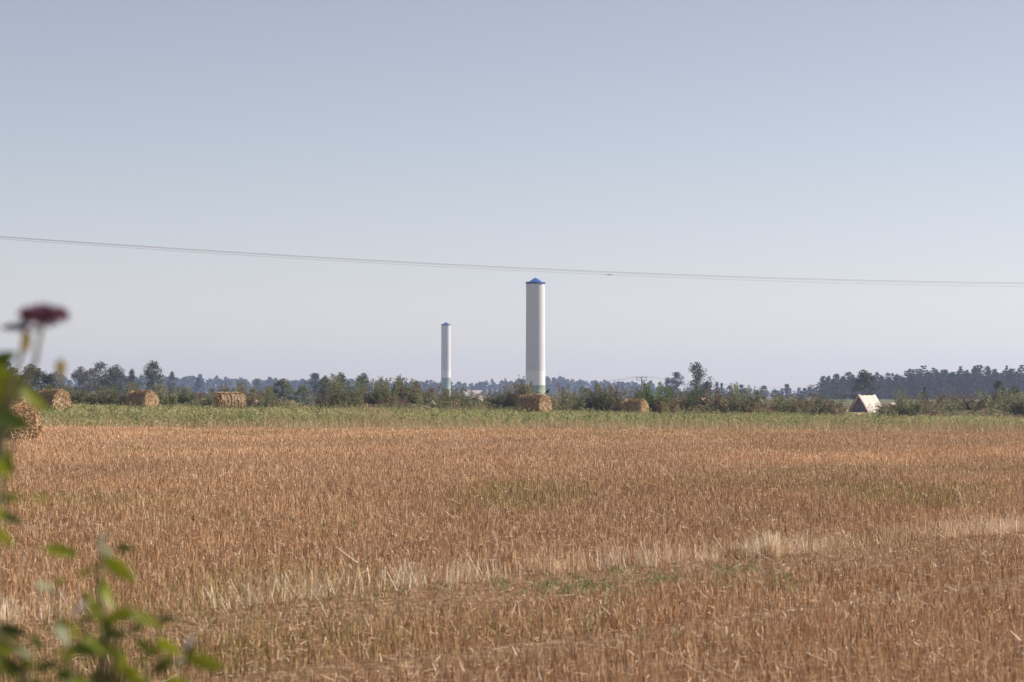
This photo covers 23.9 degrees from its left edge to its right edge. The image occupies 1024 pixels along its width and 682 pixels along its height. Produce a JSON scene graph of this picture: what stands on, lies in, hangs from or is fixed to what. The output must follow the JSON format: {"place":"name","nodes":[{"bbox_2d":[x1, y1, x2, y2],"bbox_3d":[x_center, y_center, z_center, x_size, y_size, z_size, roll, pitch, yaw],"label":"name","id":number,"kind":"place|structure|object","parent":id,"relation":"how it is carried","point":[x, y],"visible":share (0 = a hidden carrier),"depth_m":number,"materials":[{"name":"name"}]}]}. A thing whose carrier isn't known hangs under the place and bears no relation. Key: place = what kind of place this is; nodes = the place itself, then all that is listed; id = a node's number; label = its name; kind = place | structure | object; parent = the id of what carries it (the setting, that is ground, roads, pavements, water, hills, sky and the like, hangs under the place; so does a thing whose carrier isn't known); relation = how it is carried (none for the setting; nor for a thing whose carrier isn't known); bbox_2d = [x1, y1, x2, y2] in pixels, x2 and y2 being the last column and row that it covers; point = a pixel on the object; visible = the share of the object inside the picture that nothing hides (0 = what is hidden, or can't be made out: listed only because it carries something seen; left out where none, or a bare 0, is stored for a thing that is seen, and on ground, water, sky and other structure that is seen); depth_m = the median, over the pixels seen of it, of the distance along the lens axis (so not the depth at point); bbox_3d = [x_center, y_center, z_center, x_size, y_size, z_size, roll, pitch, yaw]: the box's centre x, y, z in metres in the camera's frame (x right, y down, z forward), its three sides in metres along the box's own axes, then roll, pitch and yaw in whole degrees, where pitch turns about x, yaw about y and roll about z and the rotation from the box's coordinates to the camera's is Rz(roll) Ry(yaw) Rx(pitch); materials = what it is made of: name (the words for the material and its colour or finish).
{"place":"outdoors","nodes":[
{"label":"outdoors","id":0,"kind":"place"},
{"bbox_2d":[0,236,1014,282],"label":"overhead wire","id":1,"kind":"object","parent":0,"point":[493,266],"visible":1,"depth_m":63.18,"materials":[{"name":"metal"}]},
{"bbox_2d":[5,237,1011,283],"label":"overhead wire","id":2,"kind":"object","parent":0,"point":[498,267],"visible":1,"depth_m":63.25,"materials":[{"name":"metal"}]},
{"bbox_2d":[0,395,1023,681],"bbox_3d":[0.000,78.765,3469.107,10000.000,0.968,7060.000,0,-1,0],"label":"ground","id":3,"kind":"structure","parent":0,"point":[576,641],"depth_m":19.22,"materials":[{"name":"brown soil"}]},
{"bbox_2d":[6,397,44,440],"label":"straw bale","id":4,"kind":"object","parent":3,"relation":"on","point":[23,406],"visible":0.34,"depth_m":82.38},
{"bbox_2d":[0,302,69,677],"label":"flowering plant","id":5,"kind":"object","parent":3,"relation":"on","point":[14,384],"visible":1,"depth_m":2.50,"materials":[{"name":"leaf"},{"name":"petal"},{"name":"stem"}]},
{"bbox_2d":[21,364,54,389],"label":"olive tree","id":6,"kind":"object","parent":3,"relation":"on","point":[36,374],"visible":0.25,"depth_m":310.00,"materials":[{"name":"green plant"}]},
{"bbox_2d":[35,374,63,392],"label":"leafy bush","id":7,"kind":"object","parent":3,"relation":"on","point":[50,379],"visible":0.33,"depth_m":289.74,"materials":[{"name":"green plant"}]},
{"bbox_2d":[38,389,72,412],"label":"straw bale","id":8,"kind":"object","parent":3,"relation":"on","point":[61,397],"visible":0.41,"depth_m":149.24},
{"bbox_2d":[65,366,95,393],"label":"grey tree","id":9,"kind":"object","parent":3,"relation":"on","point":[80,370],"visible":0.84,"depth_m":520.02,"materials":[{"name":"green plant"}]},
{"bbox_2d":[77,361,114,395],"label":"grey tree","id":10,"kind":"object","parent":3,"relation":"on","point":[97,371],"visible":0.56,"depth_m":539.30,"materials":[{"name":"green plant"}]},
{"bbox_2d":[90,379,124,397],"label":"leafy bush","id":11,"kind":"object","parent":3,"relation":"on","point":[101,382],"visible":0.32,"depth_m":449.81,"materials":[{"name":"green plant"}]},
{"bbox_2d":[0,531,224,681],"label":"leafy shrub","id":12,"kind":"object","parent":3,"relation":"on","point":[87,645],"visible":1,"depth_m":2.53,"materials":[{"name":"green plant"}]},
{"bbox_2d":[106,363,129,391],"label":"grey tree","id":13,"kind":"object","parent":3,"relation":"on","point":[117,373],"visible":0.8,"depth_m":519.23,"materials":[{"name":"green plant"}]},
{"bbox_2d":[125,367,138,391],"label":"olive tree","id":14,"kind":"object","parent":3,"relation":"on","point":[131,377],"visible":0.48,"depth_m":559.56,"materials":[{"name":"green plant"}]},
{"bbox_2d":[125,389,159,408],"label":"straw bale","id":15,"kind":"object","parent":3,"relation":"on","point":[145,397],"visible":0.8,"depth_m":175.39},
{"bbox_2d":[137,360,172,392],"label":"tree","id":16,"kind":"object","parent":3,"relation":"on","point":[151,374],"visible":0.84,"depth_m":499.38,"materials":[{"name":"green plant"}]},
{"bbox_2d":[164,371,178,395],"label":"olive tree","id":17,"kind":"object","parent":3,"relation":"on","point":[171,377],"visible":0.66,"depth_m":899.47,"materials":[{"name":"green plant"}]},
{"bbox_2d":[192,377,206,396],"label":"olive tree","id":18,"kind":"object","parent":3,"relation":"on","point":[198,385],"visible":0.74,"depth_m":1099.08,"materials":[{"name":"green plant"}]},
{"bbox_2d":[212,391,246,409],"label":"straw bale","id":19,"kind":"object","parent":3,"relation":"on","point":[228,399],"visible":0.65,"depth_m":181.41},
{"bbox_2d":[269,378,300,401],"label":"willow bush","id":20,"kind":"object","parent":3,"relation":"on","point":[286,386],"visible":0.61,"depth_m":359.07,"materials":[{"name":"green plant"}]},
{"bbox_2d":[301,372,323,397],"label":"olive tree","id":21,"kind":"object","parent":3,"relation":"on","point":[314,377],"visible":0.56,"depth_m":848.53,"materials":[{"name":"green plant"}]},
{"bbox_2d":[310,377,341,401],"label":"willow bush","id":22,"kind":"object","parent":3,"relation":"on","point":[324,382],"visible":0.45,"depth_m":379.17,"materials":[{"name":"green plant"}]},
{"bbox_2d":[352,373,372,396],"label":"olive tree","id":23,"kind":"object","parent":3,"relation":"on","point":[363,375],"visible":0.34,"depth_m":599.31,"materials":[{"name":"green plant"}]},
{"bbox_2d":[352,376,391,401],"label":"tall weed","id":24,"kind":"object","parent":3,"relation":"on","point":[372,385],"visible":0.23,"depth_m":197.48,"materials":[{"name":"green plant"}]},
{"bbox_2d":[373,374,414,404],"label":"seeding weed","id":25,"kind":"object","parent":3,"relation":"on","point":[399,382],"visible":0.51,"depth_m":196.03,"materials":[{"name":"green plant"}]},
{"bbox_2d":[391,375,432,403],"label":"tall weed","id":26,"kind":"object","parent":3,"relation":"on","point":[408,388],"visible":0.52,"depth_m":196.83,"materials":[{"name":"green plant"}]},
{"bbox_2d":[24,372,816,396],"bbox_3d":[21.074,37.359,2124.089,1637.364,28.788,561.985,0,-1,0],"label":"wood","id":27,"kind":"object","parent":3,"relation":"on","point":[189,381],"visible":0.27,"depth_m":1956.92,"materials":[{"name":"green plant"}]},
{"bbox_2d":[441,322,450,395],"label":"turbine tower","id":28,"kind":"structure","parent":3,"relation":"on","point":[446,355],"depth_m":1083.38,"materials":[{"name":"metal"}]},
{"bbox_2d":[452,388,483,400],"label":"farmhouse","id":29,"kind":"object","parent":3,"relation":"on","point":[474,391],"visible":0.22,"depth_m":638.69,"materials":[{"name":"paint"}]},
{"bbox_2d":[23,463,977,645],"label":"weed tufts","id":30,"kind":"object","parent":3,"relation":"on","point":[600,583],"visible":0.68,"depth_m":19.34,"materials":[{"name":"green plant"}]},
{"bbox_2d":[0,424,1023,681],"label":"stubble","id":31,"kind":"object","parent":3,"relation":"on","point":[608,488],"visible":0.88,"depth_m":25.60,"materials":[{"name":"brown plant"}]},
{"bbox_2d":[0,512,1023,623],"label":"bleached straw","id":32,"kind":"object","parent":3,"relation":"on","point":[771,543],"visible":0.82,"depth_m":20.56,"materials":[{"name":"beige plant"}]},
{"bbox_2d":[40,405,1023,432],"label":"dry grass","id":33,"kind":"structure","parent":3,"relation":"on","point":[743,425],"depth_m":114.41,"materials":[{"name":"plant"}]},
{"bbox_2d":[515,393,552,412],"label":"straw bale","id":34,"kind":"object","parent":3,"relation":"on","point":[534,401],"visible":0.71,"depth_m":173.33},
{"bbox_2d":[526,278,544,394],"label":"turbine tower","id":35,"kind":"structure","parent":3,"relation":"on","point":[535,330],"depth_m":543.33,"materials":[{"name":"metal"}]},
{"bbox_2d":[622,398,649,412],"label":"straw bale","id":36,"kind":"object","parent":3,"relation":"on","point":[636,405],"visible":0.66,"depth_m":186.45},
{"bbox_2d":[666,371,686,397],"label":"olive tree","id":37,"kind":"object","parent":3,"relation":"on","point":[674,382],"visible":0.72,"depth_m":898.81,"materials":[{"name":"green plant"}]},
{"bbox_2d":[685,361,714,397],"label":"birch tree","id":38,"kind":"object","parent":3,"relation":"on","point":[698,375],"visible":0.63,"depth_m":459.36,"materials":[{"name":"green plant"}]},
{"bbox_2d":[740,400,779,413],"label":"withered weed","id":39,"kind":"object","parent":3,"relation":"on","point":[761,409],"visible":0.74,"depth_m":190.94,"materials":[{"name":"brown plant"}]},
{"bbox_2d":[820,380,831,398],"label":"leafy tree","id":40,"kind":"object","parent":3,"relation":"on","point":[825,394],"visible":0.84,"depth_m":842.36,"materials":[{"name":"green plant"}]},
{"bbox_2d":[827,373,842,398],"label":"leafy tree","id":41,"kind":"object","parent":3,"relation":"on","point":[837,376],"visible":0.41,"depth_m":857.10,"materials":[{"name":"green plant"}]},
{"bbox_2d":[828,385,851,399],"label":"olive tree","id":42,"kind":"object","parent":3,"relation":"on","point":[839,393],"visible":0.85,"depth_m":809.32,"materials":[{"name":"green plant"}]},
{"bbox_2d":[849,394,880,411],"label":"shelter","id":43,"kind":"object","parent":3,"relation":"on","point":[860,403],"visible":0.7,"depth_m":262.15,"materials":[{"name":"fabric"}]},
{"bbox_2d":[848,369,882,400],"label":"olive tree","id":44,"kind":"object","parent":3,"relation":"on","point":[866,377],"visible":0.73,"depth_m":429.90,"materials":[{"name":"green plant"}]},
{"bbox_2d":[873,376,888,398],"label":"leafy tree","id":45,"kind":"object","parent":3,"relation":"on","point":[879,396],"visible":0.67,"depth_m":848.67,"materials":[{"name":"green plant"}]},
{"bbox_2d":[882,381,908,399],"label":"olive tree","id":46,"kind":"object","parent":3,"relation":"on","point":[894,388],"visible":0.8,"depth_m":809.05,"materials":[{"name":"green plant"}]},
{"bbox_2d":[903,385,924,399],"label":"olive tree","id":47,"kind":"object","parent":3,"relation":"on","point":[916,392],"visible":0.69,"depth_m":809.43,"materials":[{"name":"green plant"}]},
{"bbox_2d":[910,369,924,388],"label":"pine tree","id":48,"kind":"object","parent":3,"relation":"on","point":[915,378],"visible":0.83,"depth_m":843.65,"materials":[{"name":"green plant"}]},
{"bbox_2d":[927,379,952,399],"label":"olive tree","id":49,"kind":"object","parent":3,"relation":"on","point":[941,390],"visible":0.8,"depth_m":809.03,"materials":[{"name":"green plant"}]},
{"bbox_2d":[954,366,965,398],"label":"pine tree","id":50,"kind":"object","parent":3,"relation":"on","point":[960,380],"visible":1,"depth_m":838.21,"materials":[{"name":"green plant"}]},
{"bbox_2d":[982,366,993,392],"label":"pine tree","id":51,"kind":"object","parent":3,"relation":"on","point":[987,377],"visible":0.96,"depth_m":825.78,"materials":[{"name":"green plant"}]},
{"bbox_2d":[989,380,1006,402],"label":"round bush","id":52,"kind":"object","parent":3,"relation":"on","point":[997,384],"visible":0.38,"depth_m":289.73,"materials":[{"name":"green plant"}]},
{"bbox_2d":[1004,372,1015,390],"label":"leafy tree","id":53,"kind":"object","parent":3,"relation":"on","point":[1011,376],"visible":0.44,"depth_m":846.66,"materials":[{"name":"green plant"}]},
{"bbox_2d":[0,0,1023,394],"label":"sky","id":54,"kind":"structure","parent":0,"point":[857,141],"materials":[{"name":"blue"}]},
{"bbox_2d":[9,239,1023,286],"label":"overhead wire","id":55,"kind":"object","parent":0,"point":[480,268],"visible":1,"depth_m":63.20,"materials":[{"name":"metal"}]},
{"bbox_2d":[90,400,1023,419],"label":"earth bank","id":56,"kind":"structure","parent":0,"point":[1014,415],"depth_m":191.76,"materials":[{"name":"soil"}]},
{"bbox_2d":[46,382,83,404],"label":"tall weed","id":57,"kind":"object","parent":56,"relation":"on","point":[48,387],"visible":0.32,"depth_m":192.43,"materials":[{"name":"green plant"}]},
{"bbox_2d":[76,388,104,404],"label":"tall weed","id":58,"kind":"object","parent":56,"relation":"on","point":[85,396],"visible":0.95,"depth_m":192.82,"materials":[{"name":"green plant"}]},
{"bbox_2d":[94,382,149,404],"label":"tall weed","id":59,"kind":"object","parent":56,"relation":"on","point":[110,398],"visible":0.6,"depth_m":192.50,"materials":[{"name":"green plant"}]},
{"bbox_2d":[155,382,181,405],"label":"tall weed","id":60,"kind":"object","parent":56,"relation":"on","point":[169,398],"visible":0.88,"depth_m":191.70,"materials":[{"name":"green plant"}]},
{"bbox_2d":[176,385,197,403],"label":"tall weed","id":61,"kind":"object","parent":56,"relation":"on","point":[182,397],"visible":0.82,"depth_m":193.98,"materials":[{"name":"green plant"}]},
{"bbox_2d":[203,387,226,405],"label":"tall weed","id":62,"kind":"object","parent":56,"relation":"on","point":[209,396],"visible":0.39,"depth_m":191.98,"materials":[{"name":"green plant"}]},
{"bbox_2d":[227,383,267,405],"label":"seeding weed","id":63,"kind":"object","parent":56,"relation":"on","point":[260,395],"visible":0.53,"depth_m":192.15,"materials":[{"name":"green plant"}]},
{"bbox_2d":[247,386,277,401],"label":"tall weed","id":64,"kind":"object","parent":56,"relation":"on","point":[270,391],"visible":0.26,"depth_m":195.92,"materials":[{"name":"green plant"}]},
{"bbox_2d":[251,396,277,408],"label":"pale weed","id":65,"kind":"object","parent":56,"relation":"on","point":[262,402],"visible":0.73,"depth_m":190.03,"materials":[{"name":"green plant"}]},
{"bbox_2d":[287,384,317,404],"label":"willow bush","id":66,"kind":"object","parent":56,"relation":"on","point":[302,389],"visible":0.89,"depth_m":339.82,"materials":[{"name":"green plant"}]},
{"bbox_2d":[315,389,344,406],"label":"seeding weed","id":67,"kind":"object","parent":56,"relation":"on","point":[320,401],"visible":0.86,"depth_m":191.67,"materials":[{"name":"green plant"}]},
{"bbox_2d":[326,372,367,402],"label":"tall weed","id":68,"kind":"object","parent":56,"relation":"on","point":[334,392],"visible":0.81,"depth_m":193.03,"materials":[{"name":"green plant"}]},
{"bbox_2d":[339,390,364,406],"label":"tall weed","id":69,"kind":"object","parent":56,"relation":"on","point":[351,397],"visible":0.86,"depth_m":192.06,"materials":[{"name":"green plant"}]},
{"bbox_2d":[371,378,399,404],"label":"tall weed","id":70,"kind":"object","parent":56,"relation":"on","point":[380,394],"visible":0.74,"depth_m":193.64,"materials":[{"name":"green plant"}]},
{"bbox_2d":[371,395,410,407],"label":"withered weed","id":71,"kind":"object","parent":56,"relation":"on","point":[404,400],"visible":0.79,"depth_m":191.86,"materials":[{"name":"brown plant"}]},
{"bbox_2d":[400,380,442,403],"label":"seeding weed","id":72,"kind":"object","parent":56,"relation":"on","point":[419,390],"visible":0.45,"depth_m":195.74,"materials":[{"name":"green plant"}]},
{"bbox_2d":[409,393,446,404],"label":"pale weed","id":73,"kind":"object","parent":56,"relation":"on","point":[428,400],"visible":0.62,"depth_m":193.33,"materials":[{"name":"green plant"}]},
{"bbox_2d":[446,386,473,405],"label":"pale weed","id":74,"kind":"object","parent":56,"relation":"on","point":[463,396],"visible":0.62,"depth_m":193.50,"materials":[{"name":"green plant"}]},
{"bbox_2d":[486,389,513,406],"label":"tall weed","id":75,"kind":"object","parent":56,"relation":"on","point":[501,401],"visible":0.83,"depth_m":193.94,"materials":[{"name":"green plant"}]},
{"bbox_2d":[496,383,522,406],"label":"seeding weed","id":76,"kind":"object","parent":56,"relation":"on","point":[511,391],"visible":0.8,"depth_m":193.71,"materials":[{"name":"green plant"}]},
{"bbox_2d":[504,375,532,408],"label":"seeding weed","id":77,"kind":"object","parent":56,"relation":"on","point":[515,395],"visible":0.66,"depth_m":193.64,"materials":[{"name":"green plant"}]},
{"bbox_2d":[41,401,1023,428],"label":"weeds","id":78,"kind":"object","parent":56,"relation":"on","point":[215,414],"visible":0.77,"depth_m":136.02,"materials":[{"name":"green plant"}]},
{"bbox_2d":[75,390,1023,416],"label":"undergrowth","id":79,"kind":"object","parent":56,"relation":"on","point":[465,403],"visible":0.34,"depth_m":191.75,"materials":[{"name":"green plant"}]},
{"bbox_2d":[548,391,576,411],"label":"seeding weed","id":80,"kind":"object","parent":56,"relation":"on","point":[562,406],"visible":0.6,"depth_m":191.65,"materials":[{"name":"green plant"}]},
{"bbox_2d":[556,381,577,405],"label":"seeding weed","id":81,"kind":"object","parent":56,"relation":"on","point":[558,387],"visible":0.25,"depth_m":197.76,"materials":[{"name":"green plant"}]},
{"bbox_2d":[561,385,586,409],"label":"pale weed","id":82,"kind":"object","parent":56,"relation":"on","point":[580,398],"visible":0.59,"depth_m":194.43,"materials":[{"name":"green plant"}]},
{"bbox_2d":[579,387,606,408],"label":"tall weed","id":83,"kind":"object","parent":56,"relation":"on","point":[588,400],"visible":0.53,"depth_m":195.41,"materials":[{"name":"green plant"}]},
{"bbox_2d":[590,382,627,411],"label":"tall weed","id":84,"kind":"object","parent":56,"relation":"on","point":[604,401],"visible":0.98,"depth_m":193.45,"materials":[{"name":"green plant"}]},
{"bbox_2d":[603,382,623,410],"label":"seeding weed","id":85,"kind":"object","parent":56,"relation":"on","point":[616,393],"visible":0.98,"depth_m":194.06,"materials":[{"name":"green plant"}]},
{"bbox_2d":[602,386,643,411],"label":"seeding weed","id":86,"kind":"object","parent":56,"relation":"on","point":[614,403],"visible":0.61,"depth_m":193.26,"materials":[{"name":"green plant"}]},
{"bbox_2d":[635,380,673,413],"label":"sapling bush","id":87,"kind":"object","parent":56,"relation":"on","point":[650,399],"visible":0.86,"depth_m":192.65,"materials":[{"name":"green plant"}]},
{"bbox_2d":[653,395,683,413],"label":"withered weed","id":88,"kind":"object","parent":56,"relation":"on","point":[664,406],"visible":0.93,"depth_m":191.81,"materials":[{"name":"brown plant"}]},
{"bbox_2d":[664,386,709,410],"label":"sapling bush","id":89,"kind":"object","parent":56,"relation":"on","point":[697,391],"visible":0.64,"depth_m":195.32,"materials":[{"name":"green plant"}]},
{"bbox_2d":[702,386,737,411],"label":"seeding weed","id":90,"kind":"object","parent":56,"relation":"on","point":[717,401],"visible":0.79,"depth_m":195.04,"materials":[{"name":"green plant"}]},
{"bbox_2d":[728,382,755,413],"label":"tall weed","id":91,"kind":"object","parent":56,"relation":"on","point":[734,403],"visible":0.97,"depth_m":191.66,"materials":[{"name":"green plant"}]},
{"bbox_2d":[739,388,765,412],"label":"tall weed","id":92,"kind":"object","parent":56,"relation":"on","point":[757,398],"visible":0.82,"depth_m":192.44,"materials":[{"name":"green plant"}]},
{"bbox_2d":[750,394,791,410],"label":"tall weed","id":93,"kind":"object","parent":56,"relation":"on","point":[775,399],"visible":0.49,"depth_m":194.15,"materials":[{"name":"green plant"}]},
{"bbox_2d":[787,393,832,414],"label":"seeding weed","id":94,"kind":"object","parent":56,"relation":"on","point":[822,407],"visible":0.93,"depth_m":191.53,"materials":[{"name":"green plant"}]},
{"bbox_2d":[805,392,846,411],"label":"tall weed","id":95,"kind":"object","parent":56,"relation":"on","point":[818,401],"visible":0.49,"depth_m":194.25,"materials":[{"name":"green plant"}]},
{"bbox_2d":[892,388,925,415],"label":"tall weed","id":96,"kind":"object","parent":56,"relation":"on","point":[910,408],"visible":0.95,"depth_m":191.34,"materials":[{"name":"green plant"}]},
{"bbox_2d":[915,392,955,411],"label":"seeding weed","id":97,"kind":"object","parent":56,"relation":"on","point":[939,400],"visible":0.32,"depth_m":194.72,"materials":[{"name":"green plant"}]},
{"bbox_2d":[941,393,988,411],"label":"seeding weed","id":98,"kind":"object","parent":56,"relation":"on","point":[972,401],"visible":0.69,"depth_m":193.50,"materials":[{"name":"green plant"}]},
{"bbox_2d":[953,392,1002,409],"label":"seeding weed","id":99,"kind":"object","parent":56,"relation":"on","point":[984,397],"visible":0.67,"depth_m":193.57,"materials":[{"name":"green plant"}]},
{"bbox_2d":[974,386,1022,407],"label":"tall weed","id":100,"kind":"object","parent":56,"relation":"on","point":[1005,393],"visible":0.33,"depth_m":196.11,"materials":[{"name":"green plant"}]},
{"bbox_2d":[1006,391,1023,412],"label":"tall weed","id":101,"kind":"object","parent":56,"relation":"on","point":[1012,405],"visible":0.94,"depth_m":192.41,"materials":[{"name":"green plant"}]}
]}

